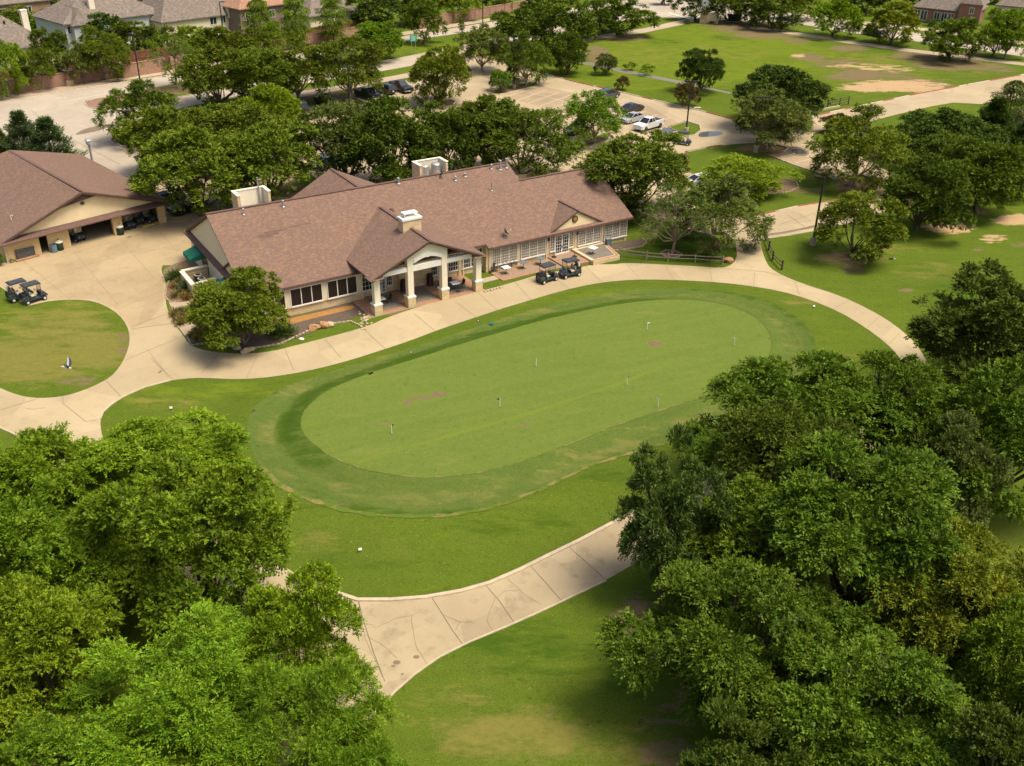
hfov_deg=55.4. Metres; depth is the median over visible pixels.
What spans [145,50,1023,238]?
parking lot
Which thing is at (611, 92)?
suv
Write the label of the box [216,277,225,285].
awning
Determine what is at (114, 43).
shade tree
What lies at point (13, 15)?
oak tree
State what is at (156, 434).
elm tree
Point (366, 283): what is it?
window
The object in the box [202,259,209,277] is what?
side door
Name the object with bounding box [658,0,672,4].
oak tree
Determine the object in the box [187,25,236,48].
oak tree
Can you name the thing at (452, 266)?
window
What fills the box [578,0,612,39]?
oak tree
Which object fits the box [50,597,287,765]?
locust tree
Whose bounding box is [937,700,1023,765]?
elm tree
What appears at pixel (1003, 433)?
elm tree
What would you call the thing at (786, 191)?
stone edging
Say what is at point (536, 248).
window
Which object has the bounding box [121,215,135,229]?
golf cart
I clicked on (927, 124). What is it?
oak tree
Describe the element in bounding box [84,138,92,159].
lantern post
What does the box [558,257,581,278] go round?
golf cart
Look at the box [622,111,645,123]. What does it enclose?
sedan
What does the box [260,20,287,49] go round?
cypress tree
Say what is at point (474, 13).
brick wall
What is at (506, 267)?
cafe table
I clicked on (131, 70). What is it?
brick wall
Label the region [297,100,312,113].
pickup truck
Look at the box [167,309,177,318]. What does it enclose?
grass clump
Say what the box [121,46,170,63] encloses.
timber fence
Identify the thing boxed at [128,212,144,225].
golf cart
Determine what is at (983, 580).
elm tree
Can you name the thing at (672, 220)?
bare tree
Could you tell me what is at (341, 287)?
window
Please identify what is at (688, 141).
golf cart
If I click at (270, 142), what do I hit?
oak tree
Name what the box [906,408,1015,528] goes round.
elm tree
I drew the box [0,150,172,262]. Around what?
cart barn
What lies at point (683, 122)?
kerb
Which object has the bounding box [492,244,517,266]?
window
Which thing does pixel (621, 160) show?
oak tree
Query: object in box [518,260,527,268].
cafe table
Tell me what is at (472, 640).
kerb
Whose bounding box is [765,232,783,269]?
rail fence
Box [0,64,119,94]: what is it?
brick wall
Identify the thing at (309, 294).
window
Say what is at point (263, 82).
kerb
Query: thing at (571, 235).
window
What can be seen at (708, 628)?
elm tree
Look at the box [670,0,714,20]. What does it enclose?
oak tree
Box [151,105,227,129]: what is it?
oak tree
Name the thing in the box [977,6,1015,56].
oak tree
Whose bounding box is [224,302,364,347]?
mulch bed
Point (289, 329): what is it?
yucca
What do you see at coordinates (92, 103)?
median paving
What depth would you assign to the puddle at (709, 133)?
155.77 m
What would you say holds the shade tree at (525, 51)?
on the ground
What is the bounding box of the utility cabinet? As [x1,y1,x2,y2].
[728,14,736,20]
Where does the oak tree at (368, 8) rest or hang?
on the ground
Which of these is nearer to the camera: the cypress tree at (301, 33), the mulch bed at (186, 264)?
the mulch bed at (186, 264)
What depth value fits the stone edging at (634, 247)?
112.77 m
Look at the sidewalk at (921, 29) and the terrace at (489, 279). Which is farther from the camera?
the sidewalk at (921, 29)
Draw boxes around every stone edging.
[164,279,180,301]
[169,314,188,327]
[186,335,241,350]
[254,320,362,348]
[483,286,502,292]
[614,238,646,250]
[660,249,682,257]
[756,178,798,194]
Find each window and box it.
[66,26,71,33]
[209,17,216,24]
[220,16,225,23]
[265,290,286,313]
[290,282,323,307]
[326,275,357,299]
[361,275,371,291]
[386,275,392,286]
[431,257,437,275]
[448,253,458,272]
[461,252,470,269]
[471,248,482,267]
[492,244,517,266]
[520,238,545,259]
[549,236,554,252]
[569,232,573,247]
[577,226,600,246]
[604,220,627,240]
[920,10,927,20]
[933,12,940,20]
[940,12,947,20]
[947,13,953,18]
[969,7,974,13]
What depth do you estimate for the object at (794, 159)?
144.07 m
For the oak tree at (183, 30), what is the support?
on the ground
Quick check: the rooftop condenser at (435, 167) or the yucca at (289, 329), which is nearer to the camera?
the yucca at (289, 329)
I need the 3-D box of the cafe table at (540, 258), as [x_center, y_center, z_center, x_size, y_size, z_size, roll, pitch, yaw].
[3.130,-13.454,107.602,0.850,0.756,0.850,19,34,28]
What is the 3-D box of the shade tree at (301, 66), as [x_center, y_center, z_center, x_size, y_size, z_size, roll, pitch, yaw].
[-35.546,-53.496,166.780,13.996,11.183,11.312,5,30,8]
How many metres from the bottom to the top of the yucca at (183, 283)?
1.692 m
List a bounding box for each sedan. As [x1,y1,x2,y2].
[157,190,186,199]
[166,199,207,215]
[563,125,590,135]
[620,102,644,112]
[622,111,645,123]
[687,172,715,185]
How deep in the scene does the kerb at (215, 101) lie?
166.62 m
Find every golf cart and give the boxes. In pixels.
[4,277,33,302]
[19,280,47,304]
[68,228,85,242]
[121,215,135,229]
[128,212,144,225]
[139,209,157,223]
[535,261,557,284]
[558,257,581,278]
[675,131,691,145]
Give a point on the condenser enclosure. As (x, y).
(187, 274)
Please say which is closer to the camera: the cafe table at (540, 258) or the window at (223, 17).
the cafe table at (540, 258)
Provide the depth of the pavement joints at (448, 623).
60.09 m
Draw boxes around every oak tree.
[0,4,35,29]
[27,26,71,75]
[29,8,42,29]
[77,11,132,54]
[108,20,157,50]
[109,103,203,162]
[125,124,277,216]
[128,23,176,53]
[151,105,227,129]
[168,25,216,54]
[169,40,268,105]
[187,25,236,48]
[201,97,299,139]
[207,119,323,201]
[226,27,274,55]
[227,45,303,107]
[233,82,301,124]
[296,98,383,182]
[331,93,441,182]
[344,0,405,27]
[352,20,405,60]
[389,0,438,22]
[402,0,448,43]
[403,100,490,170]
[407,44,471,104]
[431,0,483,19]
[446,92,533,163]
[474,0,513,6]
[491,8,544,41]
[518,0,561,22]
[519,0,598,58]
[547,30,589,74]
[569,128,695,217]
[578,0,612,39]
[594,0,660,36]
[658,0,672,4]
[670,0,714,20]
[675,47,725,92]
[704,0,749,22]
[729,63,839,128]
[734,0,772,24]
[745,0,804,30]
[784,0,821,19]
[810,0,865,38]
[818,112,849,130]
[845,0,890,13]
[860,0,922,45]
[873,153,977,232]
[893,105,1010,155]
[910,129,995,192]
[919,15,992,61]
[943,135,1023,214]
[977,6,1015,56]
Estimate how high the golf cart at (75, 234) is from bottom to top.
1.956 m
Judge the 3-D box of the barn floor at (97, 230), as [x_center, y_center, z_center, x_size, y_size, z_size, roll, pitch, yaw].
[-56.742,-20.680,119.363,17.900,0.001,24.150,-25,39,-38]
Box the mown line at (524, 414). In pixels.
[324,362,670,467]
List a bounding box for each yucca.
[164,267,184,282]
[172,279,193,292]
[259,321,294,339]
[272,321,300,338]
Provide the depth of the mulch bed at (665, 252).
111.33 m
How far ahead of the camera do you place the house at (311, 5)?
223.42 m
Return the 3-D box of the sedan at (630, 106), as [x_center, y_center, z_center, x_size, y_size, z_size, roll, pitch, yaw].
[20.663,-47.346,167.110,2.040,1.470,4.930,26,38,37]
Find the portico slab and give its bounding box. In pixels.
[352,290,483,317]
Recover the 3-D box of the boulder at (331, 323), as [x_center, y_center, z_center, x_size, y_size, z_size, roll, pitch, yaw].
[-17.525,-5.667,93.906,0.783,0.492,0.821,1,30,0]
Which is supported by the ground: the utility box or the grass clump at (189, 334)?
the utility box
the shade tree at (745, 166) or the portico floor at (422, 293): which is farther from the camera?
the shade tree at (745, 166)
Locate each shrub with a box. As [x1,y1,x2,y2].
[0,254,4,264]
[622,62,637,68]
[637,64,655,75]
[926,18,941,25]
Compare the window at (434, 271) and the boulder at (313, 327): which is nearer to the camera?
the boulder at (313, 327)
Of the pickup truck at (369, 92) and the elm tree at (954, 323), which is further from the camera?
the pickup truck at (369, 92)
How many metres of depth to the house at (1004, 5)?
253.21 m
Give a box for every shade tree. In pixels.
[0,39,30,98]
[18,47,55,89]
[53,40,108,82]
[71,24,131,79]
[89,77,182,142]
[140,30,200,87]
[263,36,342,100]
[302,33,388,100]
[451,23,511,71]
[458,97,593,176]
[497,29,557,85]
[552,89,631,143]
[664,171,777,257]
[697,152,804,200]
[729,87,816,149]
[803,102,917,191]
[988,7,1023,57]
[1006,156,1023,194]
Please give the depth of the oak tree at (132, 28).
195.91 m
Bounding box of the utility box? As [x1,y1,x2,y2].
[605,237,611,246]
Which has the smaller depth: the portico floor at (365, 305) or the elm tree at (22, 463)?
the elm tree at (22, 463)
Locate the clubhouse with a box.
[183,157,633,320]
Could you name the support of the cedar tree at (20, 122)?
on the ground
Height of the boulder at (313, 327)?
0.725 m
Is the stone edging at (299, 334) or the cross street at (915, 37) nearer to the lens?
the stone edging at (299, 334)
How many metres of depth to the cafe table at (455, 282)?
101.36 m
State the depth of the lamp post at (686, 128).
153.31 m
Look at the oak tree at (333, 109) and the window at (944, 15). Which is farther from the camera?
the window at (944, 15)
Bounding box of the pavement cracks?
[26,227,775,680]
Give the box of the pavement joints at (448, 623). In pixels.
[358,547,605,679]
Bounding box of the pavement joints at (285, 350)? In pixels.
[1,30,929,421]
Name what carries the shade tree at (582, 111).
on the ground
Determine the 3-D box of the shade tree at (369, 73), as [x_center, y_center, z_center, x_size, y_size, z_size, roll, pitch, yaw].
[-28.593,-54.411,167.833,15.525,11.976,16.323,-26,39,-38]
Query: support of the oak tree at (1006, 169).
on the ground
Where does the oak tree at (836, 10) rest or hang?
on the ground
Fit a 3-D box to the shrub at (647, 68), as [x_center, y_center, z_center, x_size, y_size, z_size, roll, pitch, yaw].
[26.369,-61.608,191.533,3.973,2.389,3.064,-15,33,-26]
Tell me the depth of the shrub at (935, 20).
246.52 m
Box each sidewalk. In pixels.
[0,18,489,100]
[125,71,432,150]
[169,300,192,308]
[179,322,198,336]
[584,20,696,41]
[750,26,1023,65]
[803,14,1023,44]
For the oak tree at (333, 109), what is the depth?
124.97 m
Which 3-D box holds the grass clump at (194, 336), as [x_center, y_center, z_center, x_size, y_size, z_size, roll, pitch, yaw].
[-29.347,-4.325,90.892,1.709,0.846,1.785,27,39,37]
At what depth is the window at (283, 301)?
94.36 m
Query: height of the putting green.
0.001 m
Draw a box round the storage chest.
[14,246,39,261]
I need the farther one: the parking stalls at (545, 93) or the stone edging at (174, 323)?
the parking stalls at (545, 93)
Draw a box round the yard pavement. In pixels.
[0,221,191,328]
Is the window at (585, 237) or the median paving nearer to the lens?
the window at (585, 237)
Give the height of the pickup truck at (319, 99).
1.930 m
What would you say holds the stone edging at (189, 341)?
on the ground
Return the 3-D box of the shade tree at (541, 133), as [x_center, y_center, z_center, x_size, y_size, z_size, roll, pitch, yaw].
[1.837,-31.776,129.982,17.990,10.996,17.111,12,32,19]
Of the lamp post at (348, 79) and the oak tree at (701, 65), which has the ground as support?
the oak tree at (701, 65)
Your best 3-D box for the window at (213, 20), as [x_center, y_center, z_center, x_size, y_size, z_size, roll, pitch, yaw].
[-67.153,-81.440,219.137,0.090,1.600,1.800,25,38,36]
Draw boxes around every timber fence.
[0,55,116,79]
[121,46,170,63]
[278,18,378,37]
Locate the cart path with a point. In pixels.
(178, 357)
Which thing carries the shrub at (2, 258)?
on the ground
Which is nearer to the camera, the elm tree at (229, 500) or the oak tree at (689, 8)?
the elm tree at (229, 500)
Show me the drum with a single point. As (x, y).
(53, 247)
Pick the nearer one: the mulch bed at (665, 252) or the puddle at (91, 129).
the mulch bed at (665, 252)
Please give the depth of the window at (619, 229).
113.15 m
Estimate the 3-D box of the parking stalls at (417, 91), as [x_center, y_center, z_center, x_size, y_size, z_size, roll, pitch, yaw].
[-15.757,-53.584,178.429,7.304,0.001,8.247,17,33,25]
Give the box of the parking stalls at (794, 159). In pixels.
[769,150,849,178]
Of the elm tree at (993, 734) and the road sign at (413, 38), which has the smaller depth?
the elm tree at (993, 734)
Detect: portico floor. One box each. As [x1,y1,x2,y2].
[353,274,483,316]
[367,294,404,310]
[398,286,437,302]
[433,279,471,294]
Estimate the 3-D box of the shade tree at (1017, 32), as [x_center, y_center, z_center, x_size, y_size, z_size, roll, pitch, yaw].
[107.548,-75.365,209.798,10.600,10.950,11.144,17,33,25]
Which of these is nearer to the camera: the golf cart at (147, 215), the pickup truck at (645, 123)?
the golf cart at (147, 215)
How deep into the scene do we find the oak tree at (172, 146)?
113.98 m
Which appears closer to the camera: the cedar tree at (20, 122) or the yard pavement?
the yard pavement
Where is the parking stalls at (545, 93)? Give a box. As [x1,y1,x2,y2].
[505,85,586,109]
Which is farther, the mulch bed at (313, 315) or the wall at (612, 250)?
the wall at (612, 250)
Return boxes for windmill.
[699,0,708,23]
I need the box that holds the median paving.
[86,96,133,107]
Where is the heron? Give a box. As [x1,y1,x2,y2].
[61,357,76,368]
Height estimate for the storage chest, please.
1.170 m
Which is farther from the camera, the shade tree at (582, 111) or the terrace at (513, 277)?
the shade tree at (582, 111)
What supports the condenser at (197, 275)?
on the pen floor
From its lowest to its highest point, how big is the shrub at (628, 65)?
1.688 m
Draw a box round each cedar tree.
[0,109,53,152]
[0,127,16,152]
[22,114,88,154]
[969,95,1017,143]
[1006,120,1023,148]
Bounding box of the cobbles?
[358,304,372,329]
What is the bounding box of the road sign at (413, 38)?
[410,35,416,53]
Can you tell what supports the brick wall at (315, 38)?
on the ground
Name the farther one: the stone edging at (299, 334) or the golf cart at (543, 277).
the golf cart at (543, 277)
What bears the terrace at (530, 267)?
on the terrace at (513, 277)
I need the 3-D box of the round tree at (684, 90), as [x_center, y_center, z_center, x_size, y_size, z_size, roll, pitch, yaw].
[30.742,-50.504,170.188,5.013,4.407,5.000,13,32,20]
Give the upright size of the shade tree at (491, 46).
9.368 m
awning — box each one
[183,245,205,262]
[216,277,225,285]
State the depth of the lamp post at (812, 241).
112.42 m
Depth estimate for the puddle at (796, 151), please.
147.78 m
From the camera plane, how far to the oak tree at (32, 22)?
211.94 m
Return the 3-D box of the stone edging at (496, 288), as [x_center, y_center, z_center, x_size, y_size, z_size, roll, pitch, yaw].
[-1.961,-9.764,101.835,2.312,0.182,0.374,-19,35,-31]
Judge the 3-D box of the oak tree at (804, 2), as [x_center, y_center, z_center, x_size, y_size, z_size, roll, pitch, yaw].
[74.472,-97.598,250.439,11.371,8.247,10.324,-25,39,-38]
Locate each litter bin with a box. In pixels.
[54,239,63,250]
[116,224,123,234]
[400,279,405,291]
[427,273,433,285]
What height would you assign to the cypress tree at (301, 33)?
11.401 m
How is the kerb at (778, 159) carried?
on the ground
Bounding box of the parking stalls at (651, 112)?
[619,106,677,132]
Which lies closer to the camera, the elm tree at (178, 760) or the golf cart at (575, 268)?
the elm tree at (178, 760)
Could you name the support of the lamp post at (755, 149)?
on the ground
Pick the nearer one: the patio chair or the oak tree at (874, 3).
the patio chair
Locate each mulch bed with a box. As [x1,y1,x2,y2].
[166,279,192,301]
[177,260,197,269]
[189,328,207,343]
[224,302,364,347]
[279,306,354,323]
[611,239,644,249]
[662,251,679,256]
[750,180,796,192]
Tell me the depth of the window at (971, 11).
243.37 m
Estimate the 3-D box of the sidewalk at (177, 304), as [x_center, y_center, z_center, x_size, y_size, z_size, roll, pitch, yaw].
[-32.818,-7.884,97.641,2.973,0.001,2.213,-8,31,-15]
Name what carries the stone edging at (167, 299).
on the ground
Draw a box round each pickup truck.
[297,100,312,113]
[314,93,339,104]
[353,86,380,99]
[388,79,413,92]
[633,116,663,131]
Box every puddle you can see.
[76,124,109,133]
[163,261,182,277]
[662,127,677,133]
[698,131,722,136]
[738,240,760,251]
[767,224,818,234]
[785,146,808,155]
[792,149,806,153]
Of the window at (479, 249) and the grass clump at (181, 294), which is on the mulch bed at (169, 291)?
the grass clump at (181, 294)
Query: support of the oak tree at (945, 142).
on the ground
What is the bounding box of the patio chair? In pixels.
[385,293,391,303]
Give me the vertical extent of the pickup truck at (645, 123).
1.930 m
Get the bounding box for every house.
[0,0,50,17]
[0,9,53,65]
[31,0,153,50]
[141,0,229,42]
[222,0,289,34]
[287,0,357,29]
[913,0,989,28]
[994,0,1023,20]
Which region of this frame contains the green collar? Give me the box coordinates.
[246,288,814,514]
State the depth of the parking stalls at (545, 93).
175.29 m
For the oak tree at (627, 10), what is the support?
on the ground
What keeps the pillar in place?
on the ground
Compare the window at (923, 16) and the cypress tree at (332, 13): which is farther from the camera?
the window at (923, 16)
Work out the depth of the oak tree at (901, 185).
114.61 m
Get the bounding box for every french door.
[380,277,386,293]
[554,233,568,254]
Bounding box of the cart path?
[0,221,928,723]
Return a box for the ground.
[0,0,1023,765]
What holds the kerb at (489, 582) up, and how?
on the ground
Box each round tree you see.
[488,69,513,91]
[593,53,617,74]
[614,75,629,89]
[674,81,700,105]
[812,189,911,265]
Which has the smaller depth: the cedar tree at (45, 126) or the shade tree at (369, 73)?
the cedar tree at (45, 126)
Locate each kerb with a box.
[0,23,488,101]
[0,427,55,465]
[85,27,492,108]
[99,379,169,418]
[110,134,138,153]
[137,81,312,119]
[272,174,316,197]
[315,510,633,601]
[321,81,418,105]
[372,580,606,714]
[463,50,1023,118]
[492,81,540,94]
[586,133,609,146]
[667,121,700,136]
[685,142,877,217]
[768,211,883,237]
[811,116,886,165]
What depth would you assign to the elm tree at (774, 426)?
62.16 m
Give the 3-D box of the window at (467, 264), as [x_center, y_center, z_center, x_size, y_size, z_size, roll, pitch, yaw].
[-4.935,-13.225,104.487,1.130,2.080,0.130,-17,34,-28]
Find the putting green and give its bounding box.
[302,299,770,476]
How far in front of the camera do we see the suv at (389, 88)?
174.62 m
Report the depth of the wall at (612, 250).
109.32 m
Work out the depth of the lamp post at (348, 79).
157.84 m
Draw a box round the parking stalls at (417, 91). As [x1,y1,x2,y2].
[400,84,451,96]
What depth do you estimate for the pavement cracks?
59.22 m
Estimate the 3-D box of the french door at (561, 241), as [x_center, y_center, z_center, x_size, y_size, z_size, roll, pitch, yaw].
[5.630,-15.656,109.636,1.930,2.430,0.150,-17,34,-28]
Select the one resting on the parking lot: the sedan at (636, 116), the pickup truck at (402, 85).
the pickup truck at (402, 85)
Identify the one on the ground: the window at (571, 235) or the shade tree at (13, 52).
the shade tree at (13, 52)
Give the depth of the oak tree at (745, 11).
241.97 m
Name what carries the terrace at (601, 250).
on the terrace at (590, 259)
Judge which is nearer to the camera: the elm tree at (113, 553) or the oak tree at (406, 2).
the elm tree at (113, 553)
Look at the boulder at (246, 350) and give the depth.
88.66 m
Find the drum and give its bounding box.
[49,243,57,252]
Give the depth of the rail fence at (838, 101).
172.03 m
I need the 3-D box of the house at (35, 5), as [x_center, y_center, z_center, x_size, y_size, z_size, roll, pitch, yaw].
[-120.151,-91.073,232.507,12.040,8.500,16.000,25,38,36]
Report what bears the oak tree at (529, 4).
on the ground
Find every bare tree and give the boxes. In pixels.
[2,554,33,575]
[636,182,712,253]
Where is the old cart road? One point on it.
(565, 573)
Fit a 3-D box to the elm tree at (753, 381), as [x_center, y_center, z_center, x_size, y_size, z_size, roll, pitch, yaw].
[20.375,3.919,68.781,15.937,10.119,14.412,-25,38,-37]
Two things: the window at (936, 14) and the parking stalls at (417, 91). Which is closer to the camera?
the parking stalls at (417, 91)
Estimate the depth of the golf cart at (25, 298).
96.93 m
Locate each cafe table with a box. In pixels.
[449,280,460,289]
[501,265,510,274]
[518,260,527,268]
[535,256,544,264]
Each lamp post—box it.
[127,33,139,79]
[219,1,224,25]
[341,66,354,100]
[509,41,520,88]
[684,80,698,130]
[753,96,770,152]
[809,175,824,245]
[849,125,869,185]
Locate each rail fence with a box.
[619,248,723,263]
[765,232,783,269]
[823,96,849,106]
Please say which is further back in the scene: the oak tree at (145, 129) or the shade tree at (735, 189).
the oak tree at (145, 129)
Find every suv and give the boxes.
[311,154,337,169]
[373,82,396,93]
[596,88,619,98]
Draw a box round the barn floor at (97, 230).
[39,212,158,253]
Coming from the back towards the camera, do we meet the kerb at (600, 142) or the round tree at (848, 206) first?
the kerb at (600, 142)
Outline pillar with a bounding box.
[62,68,73,85]
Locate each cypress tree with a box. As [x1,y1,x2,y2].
[240,0,282,40]
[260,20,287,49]
[275,0,316,42]
[313,0,352,39]
[458,17,465,30]
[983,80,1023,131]
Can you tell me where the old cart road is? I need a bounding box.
[244,514,668,765]
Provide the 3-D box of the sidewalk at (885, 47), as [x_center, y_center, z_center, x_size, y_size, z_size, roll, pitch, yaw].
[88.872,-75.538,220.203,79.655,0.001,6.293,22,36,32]
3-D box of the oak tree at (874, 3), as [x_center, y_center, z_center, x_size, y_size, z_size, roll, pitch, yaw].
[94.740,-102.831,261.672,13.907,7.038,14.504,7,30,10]
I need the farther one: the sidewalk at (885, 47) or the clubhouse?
the sidewalk at (885, 47)
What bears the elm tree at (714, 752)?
on the ground
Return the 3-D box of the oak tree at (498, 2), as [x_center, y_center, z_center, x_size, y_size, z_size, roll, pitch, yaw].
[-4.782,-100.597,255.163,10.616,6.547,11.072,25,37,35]
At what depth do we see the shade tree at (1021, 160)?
126.72 m
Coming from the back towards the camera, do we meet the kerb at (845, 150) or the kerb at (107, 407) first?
the kerb at (845, 150)
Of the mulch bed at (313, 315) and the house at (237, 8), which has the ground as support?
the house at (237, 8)
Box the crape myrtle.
[183,266,291,351]
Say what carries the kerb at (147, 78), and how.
on the street at (103, 144)
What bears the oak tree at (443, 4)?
on the ground
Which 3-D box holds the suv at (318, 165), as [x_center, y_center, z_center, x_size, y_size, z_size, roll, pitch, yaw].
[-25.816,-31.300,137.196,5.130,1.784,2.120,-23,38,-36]
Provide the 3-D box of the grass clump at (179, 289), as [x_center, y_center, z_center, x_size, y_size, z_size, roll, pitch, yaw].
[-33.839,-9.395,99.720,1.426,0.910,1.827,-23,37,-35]
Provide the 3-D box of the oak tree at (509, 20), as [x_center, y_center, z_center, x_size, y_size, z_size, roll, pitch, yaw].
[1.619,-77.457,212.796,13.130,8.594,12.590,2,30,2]
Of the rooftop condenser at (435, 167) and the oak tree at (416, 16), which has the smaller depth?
the rooftop condenser at (435, 167)
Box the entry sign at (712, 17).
[699,12,718,23]
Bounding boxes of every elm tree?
[0,421,122,550]
[0,472,116,662]
[0,569,137,739]
[0,694,122,765]
[30,505,176,623]
[47,406,256,528]
[71,449,304,654]
[136,729,280,765]
[233,557,366,712]
[591,554,852,756]
[608,422,738,598]
[663,471,838,642]
[667,347,918,479]
[676,697,821,765]
[709,396,878,502]
[728,427,998,676]
[747,619,979,765]
[798,349,981,463]
[842,515,1023,690]
[899,351,1023,524]
[903,257,1023,415]
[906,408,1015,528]
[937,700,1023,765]
[946,588,1023,763]
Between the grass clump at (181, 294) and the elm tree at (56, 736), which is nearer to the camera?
the elm tree at (56, 736)
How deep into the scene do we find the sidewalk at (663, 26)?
236.44 m
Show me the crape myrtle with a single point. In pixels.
(257, 303)
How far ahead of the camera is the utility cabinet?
248.02 m
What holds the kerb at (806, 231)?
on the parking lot
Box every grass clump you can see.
[166,281,180,289]
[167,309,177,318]
[168,291,179,299]
[170,314,183,321]
[172,318,185,326]
[175,286,184,295]
[179,290,189,299]
[180,293,193,301]
[187,329,197,338]
[191,332,201,341]
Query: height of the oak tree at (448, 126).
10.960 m
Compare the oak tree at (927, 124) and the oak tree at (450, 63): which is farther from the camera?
the oak tree at (450, 63)
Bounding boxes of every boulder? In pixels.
[240,347,250,353]
[309,324,320,330]
[318,321,328,328]
[328,321,333,327]
[724,257,733,262]
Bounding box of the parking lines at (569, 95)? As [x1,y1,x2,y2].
[389,76,825,165]
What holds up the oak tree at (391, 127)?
on the ground
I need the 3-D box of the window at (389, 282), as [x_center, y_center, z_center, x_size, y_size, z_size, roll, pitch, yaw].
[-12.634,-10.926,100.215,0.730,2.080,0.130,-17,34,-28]
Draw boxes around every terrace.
[482,276,498,282]
[489,262,544,280]
[494,268,520,278]
[513,263,541,273]
[532,258,561,270]
[548,251,589,267]
[554,253,584,264]
[571,242,619,264]
[577,244,614,258]
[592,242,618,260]
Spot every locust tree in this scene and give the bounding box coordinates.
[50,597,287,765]
[232,652,404,765]
[295,702,411,765]
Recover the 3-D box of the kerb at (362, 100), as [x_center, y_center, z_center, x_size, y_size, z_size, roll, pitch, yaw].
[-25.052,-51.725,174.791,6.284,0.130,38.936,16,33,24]
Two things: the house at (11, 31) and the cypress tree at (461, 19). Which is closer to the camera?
the house at (11, 31)
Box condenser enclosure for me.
[179,264,217,297]
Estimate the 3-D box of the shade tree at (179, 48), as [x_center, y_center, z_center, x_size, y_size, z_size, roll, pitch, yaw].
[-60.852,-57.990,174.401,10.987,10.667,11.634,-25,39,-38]
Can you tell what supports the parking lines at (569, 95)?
on the parking lot
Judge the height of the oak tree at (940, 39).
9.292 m
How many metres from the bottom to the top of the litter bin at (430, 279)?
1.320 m
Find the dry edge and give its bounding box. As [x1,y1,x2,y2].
[259,387,714,517]
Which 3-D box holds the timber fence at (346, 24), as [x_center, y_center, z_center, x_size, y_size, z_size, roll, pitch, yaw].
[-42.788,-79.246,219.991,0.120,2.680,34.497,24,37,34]
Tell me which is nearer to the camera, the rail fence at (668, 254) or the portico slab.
the portico slab
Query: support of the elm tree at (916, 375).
on the ground
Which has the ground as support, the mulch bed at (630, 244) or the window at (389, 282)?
the mulch bed at (630, 244)
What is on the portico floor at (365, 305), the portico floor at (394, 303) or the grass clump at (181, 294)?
the portico floor at (394, 303)
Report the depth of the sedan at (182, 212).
119.62 m
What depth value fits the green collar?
76.23 m
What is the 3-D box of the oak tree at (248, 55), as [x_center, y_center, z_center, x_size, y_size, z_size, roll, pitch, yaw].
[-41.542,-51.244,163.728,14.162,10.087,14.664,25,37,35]
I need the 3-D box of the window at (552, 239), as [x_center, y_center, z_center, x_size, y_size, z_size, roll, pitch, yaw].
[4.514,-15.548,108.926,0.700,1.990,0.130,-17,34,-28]
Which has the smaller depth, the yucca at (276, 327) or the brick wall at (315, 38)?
the yucca at (276, 327)
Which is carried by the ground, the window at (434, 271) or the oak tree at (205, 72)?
the oak tree at (205, 72)
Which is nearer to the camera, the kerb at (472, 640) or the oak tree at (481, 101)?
the kerb at (472, 640)
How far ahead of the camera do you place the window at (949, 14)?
247.20 m
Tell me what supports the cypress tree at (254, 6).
on the ground
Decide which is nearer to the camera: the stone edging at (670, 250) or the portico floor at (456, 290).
the portico floor at (456, 290)
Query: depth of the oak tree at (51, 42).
178.06 m
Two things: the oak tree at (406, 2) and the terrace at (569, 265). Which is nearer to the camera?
the terrace at (569, 265)
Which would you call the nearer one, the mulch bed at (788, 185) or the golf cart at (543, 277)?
the golf cart at (543, 277)
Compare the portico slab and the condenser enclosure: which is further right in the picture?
the portico slab
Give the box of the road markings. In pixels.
[51,13,1016,100]
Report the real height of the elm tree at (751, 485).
9.000 m
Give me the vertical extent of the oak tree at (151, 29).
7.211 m
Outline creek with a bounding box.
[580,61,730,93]
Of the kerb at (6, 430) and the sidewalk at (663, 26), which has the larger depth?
the sidewalk at (663, 26)
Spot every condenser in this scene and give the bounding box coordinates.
[194,273,201,281]
[421,164,428,175]
[431,162,439,173]
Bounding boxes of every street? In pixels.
[0,0,750,178]
[727,12,1023,56]
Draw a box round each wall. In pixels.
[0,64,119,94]
[121,57,165,77]
[169,27,360,68]
[418,0,527,27]
[808,105,839,112]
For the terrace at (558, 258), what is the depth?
109.18 m
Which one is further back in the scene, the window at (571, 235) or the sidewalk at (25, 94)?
the sidewalk at (25, 94)

